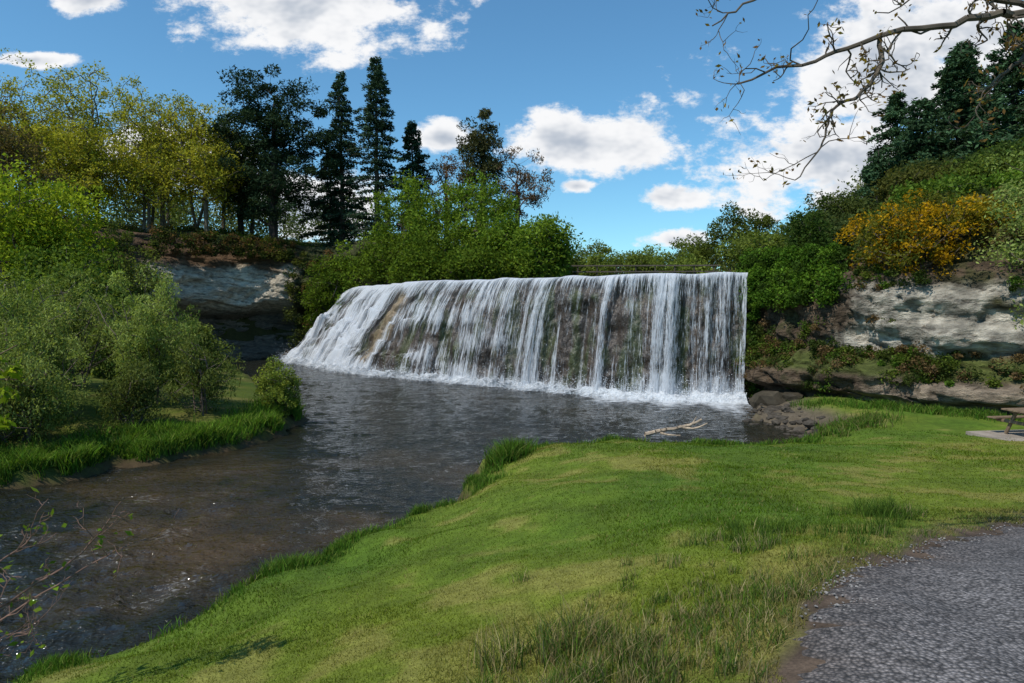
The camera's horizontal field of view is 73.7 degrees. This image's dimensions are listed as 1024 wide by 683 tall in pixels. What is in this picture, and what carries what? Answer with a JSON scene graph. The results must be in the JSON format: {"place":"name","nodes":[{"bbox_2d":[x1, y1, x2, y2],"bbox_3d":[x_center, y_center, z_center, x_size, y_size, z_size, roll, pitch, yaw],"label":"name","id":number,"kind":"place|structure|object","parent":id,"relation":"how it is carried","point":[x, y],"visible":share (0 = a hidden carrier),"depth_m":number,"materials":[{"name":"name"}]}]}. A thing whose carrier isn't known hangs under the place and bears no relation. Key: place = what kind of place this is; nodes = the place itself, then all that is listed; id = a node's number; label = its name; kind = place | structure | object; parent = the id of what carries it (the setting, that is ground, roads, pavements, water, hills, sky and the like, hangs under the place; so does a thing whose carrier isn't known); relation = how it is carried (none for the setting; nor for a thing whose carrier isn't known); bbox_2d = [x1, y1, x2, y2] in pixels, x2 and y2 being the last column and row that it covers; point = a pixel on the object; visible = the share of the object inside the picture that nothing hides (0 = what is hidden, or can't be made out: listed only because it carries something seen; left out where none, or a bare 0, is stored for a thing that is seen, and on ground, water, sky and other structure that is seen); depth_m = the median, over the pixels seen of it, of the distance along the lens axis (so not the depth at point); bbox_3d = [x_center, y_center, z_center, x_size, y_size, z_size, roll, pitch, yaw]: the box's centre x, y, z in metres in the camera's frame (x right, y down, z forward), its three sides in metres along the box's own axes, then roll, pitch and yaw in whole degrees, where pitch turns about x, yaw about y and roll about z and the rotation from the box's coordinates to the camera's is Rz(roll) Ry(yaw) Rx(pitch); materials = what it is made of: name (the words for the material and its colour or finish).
{"place":"outdoors","nodes":[
{"label":"outdoors","id":0,"kind":"place"},
{"bbox_2d":[0,225,388,359],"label":"cliff","id":1,"kind":"structure","parent":0,"point":[220,288],"depth_m":56.97,"materials":[{"name":"grey stone"}]},
{"bbox_2d":[0,95,67,228],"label":"hillside tree","id":2,"kind":"object","parent":1,"relation":"on","point":[10,148],"visible":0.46,"depth_m":43.46,"materials":[{"name":"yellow plant"}]},
{"bbox_2d":[139,224,363,354],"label":"cliff plants","id":3,"kind":"object","parent":1,"relation":"on","point":[248,248],"visible":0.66,"depth_m":56.79,"materials":[{"name":"green plant"}]},
{"bbox_2d":[0,358,801,682],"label":"river","id":4,"kind":"structure","parent":0,"point":[356,452],"depth_m":16.06,"materials":[{"name":"liquid"}]},
{"bbox_2d":[282,355,752,414],"bbox_3d":[-4.257,2.090,39.500,41.459,0.543,7.455,2,4,39],"label":"waterfall foam","id":5,"kind":"object","parent":4,"relation":"on","point":[713,398],"visible":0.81,"depth_m":31.73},
{"bbox_2d":[644,417,707,435],"bbox_3d":[5.049,2.638,20.916,1.919,0.618,0.546,0,3,0],"label":"driftwood","id":6,"kind":"object","parent":4,"relation":"on","point":[661,431],"visible":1,"depth_m":21.02,"materials":[{"name":"beige wood"}]},
{"bbox_2d":[0,139,1023,682],"bbox_3d":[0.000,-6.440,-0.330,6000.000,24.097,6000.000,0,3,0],"label":"ground","id":7,"kind":"structure","parent":0,"point":[792,663],"depth_m":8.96,"materials":[{"name":"green plant"}]},
{"bbox_2d":[0,345,24,429],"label":"leafy sapling","id":8,"kind":"object","parent":7,"relation":"on","point":[15,372],"visible":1,"depth_m":5.30,"materials":[{"name":"green plant"}]},
{"bbox_2d":[0,47,55,173],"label":"poplar tree","id":9,"kind":"object","parent":7,"relation":"on","point":[18,94],"visible":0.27,"depth_m":58.35,"materials":[{"name":"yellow plant"}]},
{"bbox_2d":[0,278,64,354],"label":"shrub","id":10,"kind":"object","parent":7,"relation":"on","point":[20,292],"visible":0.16,"depth_m":24.45,"materials":[{"name":"green plant"}]},
{"bbox_2d":[0,103,72,206],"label":"poplar tree","id":11,"kind":"object","parent":7,"relation":"on","point":[38,134],"visible":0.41,"depth_m":52.77,"materials":[{"name":"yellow plant"}]},
{"bbox_2d":[0,288,85,419],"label":"shrub","id":12,"kind":"object","parent":7,"relation":"on","point":[26,336],"visible":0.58,"depth_m":20.70,"materials":[{"name":"green plant"}]},
{"bbox_2d":[0,342,93,443],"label":"shrub","id":13,"kind":"object","parent":7,"relation":"on","point":[33,390],"visible":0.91,"depth_m":18.56,"materials":[{"name":"green plant"}]},
{"bbox_2d":[0,70,112,208],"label":"poplar tree","id":14,"kind":"object","parent":7,"relation":"on","point":[46,116],"visible":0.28,"depth_m":59.56,"materials":[{"name":"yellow plant"}]},
{"bbox_2d":[0,150,117,299],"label":"willow tree","id":15,"kind":"object","parent":7,"relation":"on","point":[23,222],"visible":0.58,"depth_m":36.92,"materials":[{"name":"green plant"}]},
{"bbox_2d":[4,232,125,332],"bbox_3d":[-23.621,-2.295,36.196,6.083,6.989,5.760,2,4,33],"label":"willow tree","id":16,"kind":"object","parent":7,"relation":"on","point":[25,255],"visible":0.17,"depth_m":35.28,"materials":[{"name":"green plant"}]},
{"bbox_2d":[1,268,135,387],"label":"shrub","id":17,"kind":"object","parent":7,"relation":"on","point":[81,321],"visible":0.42,"depth_m":24.69,"materials":[{"name":"green plant"}]},
{"bbox_2d":[12,250,132,370],"bbox_3d":[-19.791,-1.277,30.970,5.115,5.523,5.192,0,3,0],"label":"shrub","id":18,"kind":"object","parent":7,"relation":"on","point":[67,271],"visible":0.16,"depth_m":30.52,"materials":[{"name":"green plant"}]},
{"bbox_2d":[36,130,116,220],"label":"poplar tree","id":19,"kind":"object","parent":7,"relation":"on","point":[75,170],"visible":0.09,"depth_m":55.87,"materials":[{"name":"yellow plant"}]},
{"bbox_2d":[36,117,129,225],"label":"poplar tree","id":20,"kind":"object","parent":7,"relation":"on","point":[89,157],"visible":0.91,"depth_m":52.70,"materials":[{"name":"green plant"}]},
{"bbox_2d":[18,59,158,219],"bbox_3d":[-36.144,-17.275,58.947,9.964,14.717,10.334,0,3,0],"label":"poplar tree","id":21,"kind":"object","parent":7,"relation":"on","point":[104,94],"visible":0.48,"depth_m":57.84,"materials":[{"name":"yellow plant"}]},
{"bbox_2d":[0,487,178,658],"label":"bank sapling","id":22,"kind":"object","parent":7,"relation":"on","point":[30,601],"visible":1,"depth_m":5.97,"materials":[{"name":"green plant"}]},
{"bbox_2d":[65,317,166,377],"bbox_3d":[-17.238,0.215,29.802,4.124,3.233,5.109,0,3,0],"label":"shrub","id":23,"kind":"object","parent":7,"relation":"on","point":[97,367],"visible":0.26,"depth_m":28.84,"materials":[{"name":"green plant"}]},
{"bbox_2d":[92,218,172,303],"bbox_3d":[-27.134,-3.791,48.365,6.090,9.607,5.575,-1,3,-16],"label":"shrub","id":24,"kind":"object","parent":7,"relation":"on","point":[125,236],"visible":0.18,"depth_m":47.37,"materials":[{"name":"green plant"}]},
{"bbox_2d":[92,359,174,428],"bbox_3d":[-11.871,1.736,21.120,2.180,2.477,2.131,2,3,32],"label":"shrub","id":25,"kind":"object","parent":7,"relation":"on","point":[132,394],"visible":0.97,"depth_m":20.91,"materials":[{"name":"green plant"}]},
{"bbox_2d":[91,137,176,232],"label":"poplar tree","id":26,"kind":"object","parent":7,"relation":"on","point":[139,178],"visible":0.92,"depth_m":55.91,"materials":[{"name":"green plant"}]},
{"bbox_2d":[99,249,172,320],"bbox_3d":[-24.316,-2.358,43.100,5.262,7.223,5.545,0,3,0],"label":"shrub","id":27,"kind":"object","parent":7,"relation":"on","point":[139,289],"visible":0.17,"depth_m":43.28,"materials":[{"name":"green plant"}]},
{"bbox_2d":[75,263,200,403],"bbox_3d":[-12.879,-0.255,24.003,3.770,5.177,4.056,0,3,0],"label":"shrub","id":28,"kind":"object","parent":7,"relation":"on","point":[147,334],"visible":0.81,"depth_m":23.56,"materials":[{"name":"green plant"}]},
{"bbox_2d":[95,73,201,229],"bbox_3d":[-33.280,-16.960,62.441,8.772,14.336,8.227,1,3,27],"label":"poplar tree","id":29,"kind":"object","parent":7,"relation":"on","point":[152,213],"visible":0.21,"depth_m":61.04,"materials":[{"name":"green plant"}]},
{"bbox_2d":[106,85,212,229],"bbox_3d":[-30.477,-15.668,59.048,8.570,12.225,8.190,0,3,0],"label":"poplar tree","id":30,"kind":"object","parent":7,"relation":"on","point":[158,136],"visible":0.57,"depth_m":58.41,"materials":[{"name":"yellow plant"}]},
{"bbox_2d":[125,126,199,228],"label":"poplar tree","id":31,"kind":"object","parent":7,"relation":"on","point":[168,216],"visible":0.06,"depth_m":71.32,"materials":[{"name":"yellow plant"}]},
{"bbox_2d":[142,95,240,230],"bbox_3d":[-28.276,-15.815,61.359,8.578,12.292,7.780,3,4,43],"label":"poplar tree","id":32,"kind":"object","parent":7,"relation":"on","point":[194,134],"visible":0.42,"depth_m":60.32,"materials":[{"name":"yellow plant"}]},
{"bbox_2d":[173,319,231,366],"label":"shrub","id":33,"kind":"object","parent":7,"relation":"on","point":[206,330],"visible":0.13,"depth_m":44.03,"materials":[{"name":"green plant"}]},
{"bbox_2d":[160,332,245,415],"bbox_3d":[-10.518,1.127,23.418,2.630,2.943,2.340,-1,3,-13],"label":"shrub","id":34,"kind":"object","parent":7,"relation":"on","point":[203,376],"visible":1,"depth_m":23.04,"materials":[{"name":"green plant"}]},
{"bbox_2d":[156,117,250,232],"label":"poplar tree","id":35,"kind":"object","parent":7,"relation":"on","point":[207,172],"visible":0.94,"depth_m":57.68,"materials":[{"name":"green plant"}]},
{"bbox_2d":[208,129,284,234],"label":"pine tree","id":36,"kind":"object","parent":7,"relation":"on","point":[240,197],"visible":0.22,"depth_m":62.86,"materials":[{"name":"green plant"}]},
{"bbox_2d":[215,149,294,233],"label":"poplar tree","id":37,"kind":"object","parent":7,"relation":"on","point":[251,228],"visible":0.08,"depth_m":63.84,"materials":[{"name":"green plant"}]},
{"bbox_2d":[202,63,347,238],"bbox_3d":[-20.805,-15.400,60.512,12.174,17.840,10.911,0,3,0],"label":"pine tree","id":38,"kind":"object","parent":7,"relation":"on","point":[274,123],"visible":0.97,"depth_m":59.28,"materials":[{"name":"green plant"}]},
{"bbox_2d":[251,355,301,417],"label":"bush","id":39,"kind":"object","parent":7,"relation":"on","point":[276,392],"visible":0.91,"depth_m":25.10,"materials":[{"name":"green plant"}]},
{"bbox_2d":[297,253,357,334],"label":"bush","id":40,"kind":"object","parent":7,"relation":"on","point":[315,302],"visible":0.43,"depth_m":55.90,"materials":[{"name":"green plant"}]},
{"bbox_2d":[298,152,359,246],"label":"conifer tree","id":41,"kind":"object","parent":7,"relation":"on","point":[318,228],"visible":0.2,"depth_m":68.04,"materials":[{"name":"green plant"}]},
{"bbox_2d":[308,71,369,246],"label":"conifer tree","id":42,"kind":"object","parent":7,"relation":"on","point":[341,190],"visible":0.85,"depth_m":62.63,"materials":[{"name":"green plant"}]},
{"bbox_2d":[321,230,385,310],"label":"willow tree","id":43,"kind":"object","parent":7,"relation":"on","point":[352,282],"visible":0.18,"depth_m":55.90,"materials":[{"name":"green plant"}]},
{"bbox_2d":[342,56,405,241],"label":"conifer tree","id":44,"kind":"object","parent":7,"relation":"on","point":[374,125],"visible":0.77,"depth_m":60.72,"materials":[{"name":"green plant"}]},
{"bbox_2d":[350,232,412,285],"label":"willow tree","id":45,"kind":"object","parent":7,"relation":"on","point":[378,259],"visible":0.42,"depth_m":53.38,"materials":[{"name":"green plant"}]},
{"bbox_2d":[391,120,433,241],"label":"conifer tree","id":46,"kind":"object","parent":7,"relation":"on","point":[412,143],"visible":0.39,"depth_m":63.85,"materials":[{"name":"green plant"}]},
{"bbox_2d":[365,170,462,255],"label":"willow tree","id":47,"kind":"object","parent":7,"relation":"on","point":[415,218],"visible":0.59,"depth_m":55.12,"materials":[{"name":"green plant"}]},
{"bbox_2d":[385,244,450,283],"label":"bush","id":48,"kind":"object","parent":7,"relation":"on","point":[418,265],"visible":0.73,"depth_m":46.95,"materials":[{"name":"green plant"}]},
{"bbox_2d":[388,220,482,279],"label":"willow tree","id":49,"kind":"object","parent":7,"relation":"on","point":[442,243],"visible":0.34,"depth_m":49.43,"materials":[{"name":"green plant"}]},
{"bbox_2d":[415,152,477,233],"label":"pine tree","id":50,"kind":"object","parent":7,"relation":"on","point":[446,167],"visible":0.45,"depth_m":64.78,"materials":[{"name":"green plant"}]},
{"bbox_2d":[435,243,516,279],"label":"bush","id":51,"kind":"object","parent":7,"relation":"on","point":[476,262],"visible":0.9,"depth_m":45.63,"materials":[{"name":"green plant"}]},
{"bbox_2d":[438,167,520,250],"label":"willow tree","id":52,"kind":"object","parent":7,"relation":"on","point":[500,208],"visible":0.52,"depth_m":53.50,"materials":[{"name":"green plant"}]},
{"bbox_2d":[454,108,511,234],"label":"pine tree","id":53,"kind":"object","parent":7,"relation":"on","point":[478,142],"visible":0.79,"depth_m":62.64,"materials":[{"name":"green plant"}]},
{"bbox_2d":[464,210,532,277],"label":"willow tree","id":54,"kind":"object","parent":7,"relation":"on","point":[495,235],"visible":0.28,"depth_m":49.46,"materials":[{"name":"green plant"}]},
{"bbox_2d":[0,93,1019,277],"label":"distant trees","id":55,"kind":"object","parent":7,"relation":"on","point":[177,221],"visible":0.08,"depth_m":90.54,"materials":[{"name":"green plant"}]},
{"bbox_2d":[0,393,1023,682],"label":"tall grass","id":56,"kind":"structure","parent":7,"relation":"on","point":[128,443],"depth_m":7.26,"materials":[{"name":"green plant"}]},
{"bbox_2d":[2,179,1023,350],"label":"undergrowth","id":57,"kind":"object","parent":7,"relation":"on","point":[979,191],"visible":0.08,"depth_m":35.49,"materials":[{"name":"green plant"}]},
{"bbox_2d":[477,146,554,244],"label":"deciduous tree","id":58,"kind":"object","parent":7,"relation":"on","point":[523,179],"visible":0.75,"depth_m":62.64,"materials":[{"name":"green plant"}]},
{"bbox_2d":[301,274,744,394],"bbox_3d":[-2.684,-0.277,43.947,9.080,7.261,36.242,-3,4,-45],"label":"rock ledge","id":59,"kind":"object","parent":7,"relation":"on","point":[578,339],"visible":0.57,"depth_m":35.47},
{"bbox_2d":[283,272,747,400],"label":"waterfall","id":60,"kind":"structure","parent":59,"relation":"on","point":[352,315],"depth_m":37.59,"materials":[{"name":"liquid"}]},
{"bbox_2d":[270,335,746,403],"bbox_3d":[-4.705,0.893,41.371,37.805,2.779,5.013,2,4,39],"label":"waterfall spray","id":61,"kind":"object","parent":60,"relation":"on","point":[412,378],"visible":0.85,"depth_m":37.66,"materials":[{"name":"white liquid"}]},
{"bbox_2d":[501,211,585,277],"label":"willow tree","id":62,"kind":"object","parent":7,"relation":"on","point":[546,252],"visible":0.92,"depth_m":45.69,"materials":[{"name":"green plant"}]},
{"bbox_2d":[578,253,620,275],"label":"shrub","id":63,"kind":"object","parent":7,"relation":"on","point":[590,260],"visible":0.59,"depth_m":61.08,"materials":[{"name":"green plant"}]},
{"bbox_2d":[576,237,625,272],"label":"riverside tree","id":64,"kind":"object","parent":7,"relation":"on","point":[605,250],"visible":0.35,"depth_m":70.96,"materials":[{"name":"green plant"}]},
{"bbox_2d":[491,265,718,278],"bbox_3d":[5.500,-4.293,49.843,19.000,2.480,1.405,0,3,3],"label":"footbridge","id":65,"kind":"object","parent":7,"relation":"on","point":[616,271],"visible":0.28,"depth_m":48.93,"materials":[{"name":"brown wood"}]},
{"bbox_2d":[621,249,664,273],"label":"riverside tree","id":66,"kind":"object","parent":7,"relation":"on","point":[640,259],"visible":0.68,"depth_m":56.88,"materials":[{"name":"green plant"}]},
{"bbox_2d":[628,244,673,273],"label":"riverside tree","id":67,"kind":"object","parent":7,"relation":"on","point":[653,254],"visible":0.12,"depth_m":70.93,"materials":[{"name":"green plant"}]},
{"bbox_2d":[665,251,715,273],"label":"riverside tree","id":68,"kind":"object","parent":7,"relation":"on","point":[690,260],"visible":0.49,"depth_m":55.02,"materials":[{"name":"green plant"}]},
{"bbox_2d":[664,232,722,266],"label":"riverside tree","id":69,"kind":"object","parent":7,"relation":"on","point":[693,248],"visible":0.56,"depth_m":64.77,"materials":[{"name":"green plant"}]},
{"bbox_2d":[698,200,763,271],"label":"riverside tree","id":70,"kind":"object","parent":7,"relation":"on","point":[737,222],"visible":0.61,"depth_m":61.46,"materials":[{"name":"green plant"}]},
{"bbox_2d":[714,227,784,270],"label":"riverside tree","id":71,"kind":"object","parent":7,"relation":"on","point":[756,241],"visible":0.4,"depth_m":51.53,"materials":[{"name":"green plant"}]},
{"bbox_2d":[726,212,782,255],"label":"riverside tree","id":72,"kind":"object","parent":7,"relation":"on","point":[767,221],"visible":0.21,"depth_m":65.00,"materials":[{"name":"green plant"}]},
{"bbox_2d":[733,389,844,438],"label":"river stones","id":73,"kind":"object","parent":7,"relation":"on","point":[770,400],"visible":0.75,"depth_m":26.91,"materials":[{"name":"grey stone"}]},
{"bbox_2d":[781,207,835,258],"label":"evergreen tree","id":74,"kind":"object","parent":7,"relation":"on","point":[811,232],"visible":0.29,"depth_m":31.06,"materials":[{"name":"green plant"}]},
{"bbox_2d":[800,208,866,246],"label":"hillside tree","id":75,"kind":"object","parent":7,"relation":"on","point":[838,224],"visible":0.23,"depth_m":35.54,"materials":[{"name":"green plant"}]},
{"bbox_2d":[793,188,887,222],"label":"hillside tree","id":76,"kind":"object","parent":7,"relation":"on","point":[849,204],"visible":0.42,"depth_m":44.62,"materials":[{"name":"green plant"}]},
{"bbox_2d":[696,0,1023,186],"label":"overhanging tree","id":77,"kind":"object","parent":7,"relation":"on","point":[1008,14],"visible":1,"depth_m":5.86,"materials":[{"name":"brown plant"}]},
{"bbox_2d":[850,150,896,212],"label":"conifer tree","id":78,"kind":"object","parent":7,"relation":"on","point":[871,172],"visible":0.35,"depth_m":51.06,"materials":[{"name":"green plant"}]},
{"bbox_2d":[844,91,920,199],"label":"conifer tree","id":79,"kind":"object","parent":7,"relation":"on","point":[894,108],"visible":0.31,"depth_m":53.87,"materials":[{"name":"green plant"}]},
{"bbox_2d":[833,188,985,280],"bbox_3d":[15.874,-4.140,26.475,5.200,3.855,5.685,0,3,0],"label":"kowhai tree","id":80,"kind":"object","parent":7,"relation":"on","point":[936,210],"visible":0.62,"depth_m":25.90,"materials":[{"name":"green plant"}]},
{"bbox_2d":[868,97,955,182],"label":"conifer tree","id":81,"kind":"object","parent":7,"relation":"on","point":[921,127],"visible":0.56,"depth_m":48.74,"materials":[{"name":"green plant"}]},
{"bbox_2d":[866,160,962,202],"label":"hillside tree","id":82,"kind":"object","parent":7,"relation":"on","point":[917,175],"visible":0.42,"depth_m":39.34,"materials":[{"name":"green plant"}]},
{"bbox_2d":[844,188,993,271],"bbox_3d":[15.776,-4.024,27.101,4.900,3.830,5.141,0,3,0],"label":"kowhai tree","id":83,"kind":"object","parent":7,"relation":"on","point":[868,235],"visible":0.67,"depth_m":26.08,"materials":[{"name":"orange plant"}]},
{"bbox_2d":[889,151,969,174],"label":"hillside tree","id":84,"kind":"object","parent":7,"relation":"on","point":[934,163],"visible":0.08,"depth_m":42.68,"materials":[{"name":"green plant"}]},
{"bbox_2d":[888,169,1005,203],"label":"hillside tree","id":85,"kind":"object","parent":7,"relation":"on","point":[946,182],"visible":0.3,"depth_m":34.58,"materials":[{"name":"green plant"}]},
{"bbox_2d":[916,39,1001,160],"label":"conifer tree","id":86,"kind":"object","parent":7,"relation":"on","point":[937,85],"visible":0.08,"depth_m":52.62,"materials":[{"name":"green plant"}]},
{"bbox_2d":[913,44,1009,160],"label":"conifer tree","id":87,"kind":"object","parent":7,"relation":"on","point":[956,75],"visible":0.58,"depth_m":48.49,"materials":[{"name":"green plant"}]},
{"bbox_2d":[929,194,1021,233],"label":"kowhai tree","id":88,"kind":"object","parent":7,"relation":"on","point":[969,215],"visible":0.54,"depth_m":26.03,"materials":[{"name":"green plant"}]},
{"bbox_2d":[935,151,1023,181],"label":"hillside tree","id":89,"kind":"object","parent":7,"relation":"on","point":[975,166],"visible":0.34,"depth_m":36.37,"materials":[{"name":"green plant"}]},
{"bbox_2d":[942,19,1023,161],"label":"conifer tree","id":90,"kind":"object","parent":7,"relation":"on","point":[1014,79],"visible":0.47,"depth_m":46.62,"materials":[{"name":"green plant"}]},
{"bbox_2d":[943,88,1022,160],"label":"conifer tree","id":91,"kind":"object","parent":7,"relation":"on","point":[998,102],"visible":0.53,"depth_m":43.89,"materials":[{"name":"green plant"}]},
{"bbox_2d":[961,136,1023,161],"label":"hillside tree","id":92,"kind":"object","parent":7,"relation":"on","point":[996,149],"visible":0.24,"depth_m":38.68,"materials":[{"name":"green plant"}]},
{"bbox_2d":[966,430,1023,440],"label":"concrete slab","id":93,"kind":"structure","parent":7,"relation":"on","point":[1017,435],"depth_m":19.43,"materials":[{"name":"grey concrete"}]},
{"bbox_2d":[987,408,1023,433],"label":"picnic table","id":94,"kind":"object","parent":93,"relation":"on","point":[1015,412],"visible":1,"depth_m":19.28,"materials":[{"name":"brown wood"}]},
{"bbox_2d":[968,142,1023,328],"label":"willow tree","id":95,"kind":"object","parent":7,"relation":"on","point":[1011,226],"visible":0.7,"depth_m":23.56,"materials":[{"name":"green plant"}]},
{"bbox_2d":[979,159,1023,194],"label":"hillside tree","id":96,"kind":"object","parent":7,"relation":"on","point":[1006,176],"visible":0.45,"depth_m":31.38,"materials":[{"name":"green plant"}]},
{"bbox_2d":[0,0,1023,273],"label":"sky","id":97,"kind":"structure","parent":0,"point":[618,98],"materials":[{"name":"blue"}]},
{"bbox_2d":[734,258,1023,414],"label":"cliff","id":98,"kind":"structure","parent":0,"point":[966,307],"depth_m":25.46,"materials":[{"name":"grey stone"}]},
{"bbox_2d":[734,241,854,386],"bbox_3d":[12.247,-1.139,30.720,2.612,6.819,7.524,-1,3,-18],"label":"ivy","id":99,"kind":"object","parent":98,"relation":"attached to","point":[772,273],"visible":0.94,"depth_m":29.86,"materials":[{"name":"green plant"}]},
{"bbox_2d":[729,262,1023,400],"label":"cliff plants","id":100,"kind":"object","parent":98,"relation":"on","point":[843,355],"visible":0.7,"depth_m":26.61,"materials":[{"name":"green plant"}]},
{"bbox_2d":[792,522,1023,682],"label":"gravel path","id":101,"kind":"structure","parent":0,"point":[956,615],"depth_m":4.45,"materials":[{"name":"grey gravel"}]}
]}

